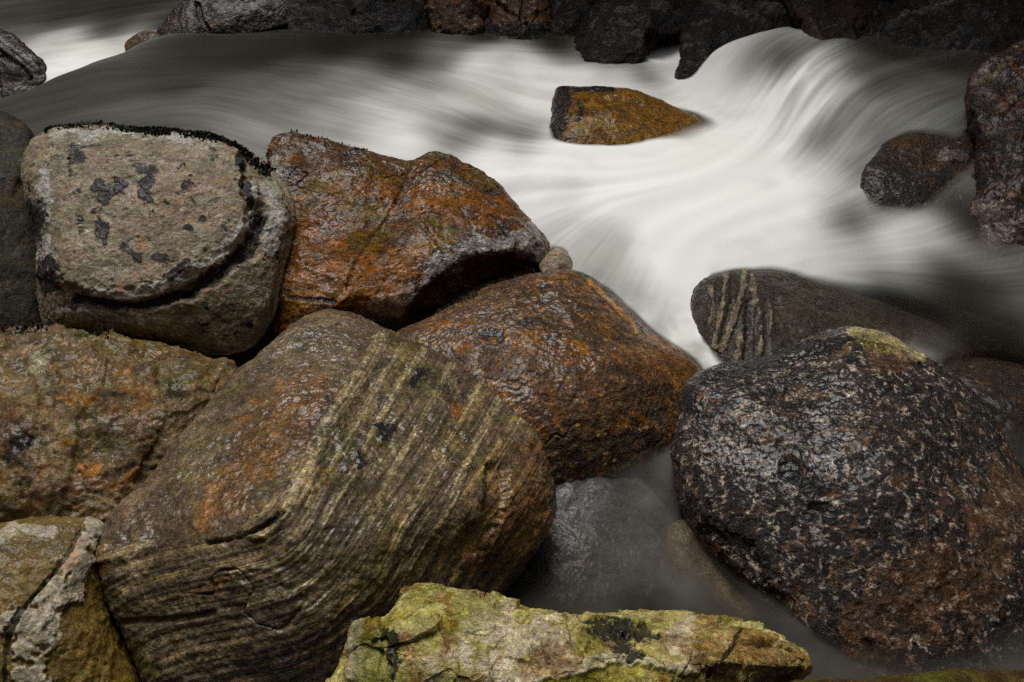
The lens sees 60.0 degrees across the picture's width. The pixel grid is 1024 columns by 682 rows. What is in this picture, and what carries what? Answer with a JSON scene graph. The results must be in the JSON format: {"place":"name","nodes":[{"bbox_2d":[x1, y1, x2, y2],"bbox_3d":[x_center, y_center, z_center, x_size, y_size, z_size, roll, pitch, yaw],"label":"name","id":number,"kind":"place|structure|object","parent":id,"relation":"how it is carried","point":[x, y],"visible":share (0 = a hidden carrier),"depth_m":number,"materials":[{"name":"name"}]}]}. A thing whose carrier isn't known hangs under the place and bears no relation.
{"place":"outdoors","nodes":[
{"label":"outdoors","id":0,"kind":"place"},
{"bbox_2d":[157,0,294,35],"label":"grooved rock","id":1,"kind":"object","parent":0,"point":[219,16],"visible":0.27,"depth_m":6.73,"materials":[{"name":"stone"}]},
{"bbox_2d":[424,268,539,317],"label":"wedged stone","id":2,"kind":"object","parent":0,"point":[508,275],"visible":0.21,"depth_m":3.85,"materials":[{"name":"brown stone"}]},
{"bbox_2d":[0,0,1023,681],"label":"water","id":3,"kind":"structure","parent":0,"point":[768,166],"depth_m":4.96,"materials":[{"name":"white liquid"}]},
{"bbox_2d":[124,30,160,51],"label":"ledge stone","id":4,"kind":"object","parent":3,"relation":"on","point":[137,39],"visible":0.38,"depth_m":6.63,"materials":[{"name":"stone"}]},
{"bbox_2d":[536,0,1023,519],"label":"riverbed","id":5,"kind":"structure","parent":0,"point":[896,294],"depth_m":4.45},
{"bbox_2d":[0,111,40,327],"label":"shaded boulder","id":6,"kind":"object","parent":5,"relation":"on","point":[18,284],"visible":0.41,"depth_m":3.71,"materials":[{"name":"grey stone"}]},
{"bbox_2d":[0,29,46,98],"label":"striped stone","id":7,"kind":"object","parent":5,"relation":"on","point":[23,67],"visible":0.88,"depth_m":6.31,"materials":[{"name":"grey stone"}]},
{"bbox_2d":[0,516,140,681],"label":"veined boulder","id":8,"kind":"object","parent":5,"relation":"on","point":[58,622],"visible":0.94,"depth_m":2.08,"materials":[{"name":"brown stone"}]},
{"bbox_2d":[0,320,237,522],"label":"rumpled boulder","id":9,"kind":"object","parent":5,"relation":"on","point":[95,424],"visible":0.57,"depth_m":2.70,"materials":[{"name":"stone"}]},
{"bbox_2d":[20,119,295,355],"bbox_3d":[-1.557,-0.511,3.985,1.082,0.874,1.669,-12,34,-18],"label":"spotted boulder","id":10,"kind":"object","parent":5,"relation":"on","point":[179,237],"visible":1,"depth_m":3.50,"materials":[{"name":"grey stone"}]},
{"bbox_2d":[95,309,556,681],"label":"banded boulder","id":11,"kind":"object","parent":5,"relation":"on","point":[302,497],"visible":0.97,"depth_m":2.26,"materials":[{"name":"brown stone"}]},
{"bbox_2d":[282,0,431,34],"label":"flat bank rock","id":12,"kind":"object","parent":5,"relation":"on","point":[371,17],"visible":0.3,"depth_m":6.68,"materials":[{"name":"black stone"}]},
{"bbox_2d":[265,128,552,338],"bbox_3d":[-0.485,-0.549,4.192,1.313,0.775,1.466,-5,32,-8],"label":"rust orange boulder","id":13,"kind":"object","parent":5,"relation":"on","point":[378,238],"visible":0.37,"depth_m":3.82,"materials":[{"name":"stone"}]},
{"bbox_2d":[424,0,490,36],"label":"reddish bank rock","id":14,"kind":"object","parent":5,"relation":"on","point":[459,17],"visible":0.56,"depth_m":6.55,"materials":[{"name":"red stone"}]},
{"bbox_2d":[482,0,550,42],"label":"speckled bank rock","id":15,"kind":"object","parent":5,"relation":"on","point":[525,21],"visible":0.39,"depth_m":6.54,"materials":[{"name":"red stone"}]},
{"bbox_2d":[396,269,700,490],"bbox_3d":[0.177,0.133,3.495,1.181,0.666,1.287,-27,41,-36],"label":"brown boulder","id":16,"kind":"object","parent":5,"relation":"on","point":[584,375],"visible":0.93,"depth_m":3.11,"materials":[{"name":"stone"}]},
{"bbox_2d":[539,248,572,271],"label":"pale stone","id":17,"kind":"object","parent":16,"relation":"on","point":[556,258],"visible":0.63,"depth_m":3.90,"materials":[{"name":"beige stone"}]},
{"bbox_2d":[325,583,812,681],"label":"quartz rock","id":18,"kind":"object","parent":5,"relation":"on","point":[426,632],"visible":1,"depth_m":1.78,"materials":[{"name":"yellow stone"}]},
{"bbox_2d":[549,0,596,40],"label":"black bank rock","id":19,"kind":"object","parent":5,"relation":"on","point":[567,17],"visible":0.09,"depth_m":6.58,"materials":[{"name":"stone"}]},
{"bbox_2d":[509,477,676,600],"bbox_3d":[0.275,0.647,2.949,0.664,0.341,0.884,0,32,0],"label":"grey stone","id":20,"kind":"object","parent":5,"relation":"on","point":[604,535],"visible":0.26,"depth_m":2.76,"materials":[{"name":"grey stone"}]},
{"bbox_2d":[548,86,710,145],"bbox_3d":[0.725,-1.221,5.351,1.245,0.497,1.486,0,32,0],"label":"amber stone","id":21,"kind":"object","parent":5,"relation":"on","point":[598,115],"visible":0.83,"depth_m":5.17,"materials":[{"name":"brown stone"}]},
{"bbox_2d":[574,0,691,67],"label":"round bank rock","id":22,"kind":"object","parent":5,"relation":"on","point":[623,33],"visible":0.68,"depth_m":6.18,"materials":[{"name":"black stone"}]},
{"bbox_2d":[666,519,761,611],"bbox_3d":[0.677,0.773,2.794,0.380,0.335,0.641,-15,35,-23],"label":"sunken stone","id":23,"kind":"object","parent":5,"relation":"on","point":[684,546],"visible":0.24,"depth_m":2.71,"materials":[{"name":"brown stone"}]},
{"bbox_2d":[674,0,796,79],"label":"rock","id":24,"kind":"object","parent":5,"relation":"on","point":[711,27],"visible":0.39,"depth_m":6.04,"materials":[{"name":"black stone"}]},
{"bbox_2d":[690,268,973,368],"bbox_3d":[1.370,-0.026,3.794,1.253,0.489,1.206,0,32,0],"label":"ribbed boulder","id":25,"kind":"object","parent":5,"relation":"on","point":[742,314],"visible":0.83,"depth_m":3.60,"materials":[{"name":"grey stone"}]},
{"bbox_2d":[782,0,892,45],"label":"red streaked rock","id":26,"kind":"object","parent":5,"relation":"on","point":[842,22],"visible":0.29,"depth_m":5.80,"materials":[{"name":"black stone"}]},
{"bbox_2d":[670,326,1023,674],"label":"black boulder","id":27,"kind":"object","parent":5,"relation":"on","point":[854,493],"visible":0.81,"depth_m":2.54,"materials":[{"name":"stone"}]},
{"bbox_2d":[791,668,1023,681],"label":"mossy rock","id":28,"kind":"object","parent":5,"relation":"on","point":[955,675],"visible":1,"depth_m":1.85,"materials":[{"name":"brown stone"}]},
{"bbox_2d":[860,131,975,222],"bbox_3d":[2.245,-0.812,4.690,0.731,0.485,1.436,15,35,22],"label":"domed stone","id":29,"kind":"object","parent":5,"relation":"on","point":[928,176],"visible":0.57,"depth_m":4.43,"materials":[{"name":"brown stone"}]},
{"bbox_2d":[867,0,1023,62],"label":"overhung bank rock","id":30,"kind":"object","parent":5,"relation":"on","point":[984,31],"visible":0.38,"depth_m":5.55,"materials":[{"name":"black stone"}]},
{"bbox_2d":[938,298,1023,364],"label":"rock","id":31,"kind":"object","parent":5,"relation":"on","point":[961,324],"visible":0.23,"depth_m":3.92,"materials":[{"name":"black stone"}]},
{"bbox_2d":[943,356,1023,472],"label":"dark stone","id":32,"kind":"object","parent":5,"relation":"on","point":[996,386],"visible":0.42,"depth_m":3.26,"materials":[{"name":"brown stone"}]},
{"bbox_2d":[964,40,1023,268],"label":"tall edge boulder","id":33,"kind":"object","parent":5,"relation":"on","point":[994,99],"visible":0.88,"depth_m":4.33,"materials":[{"name":"stone"}]}
]}

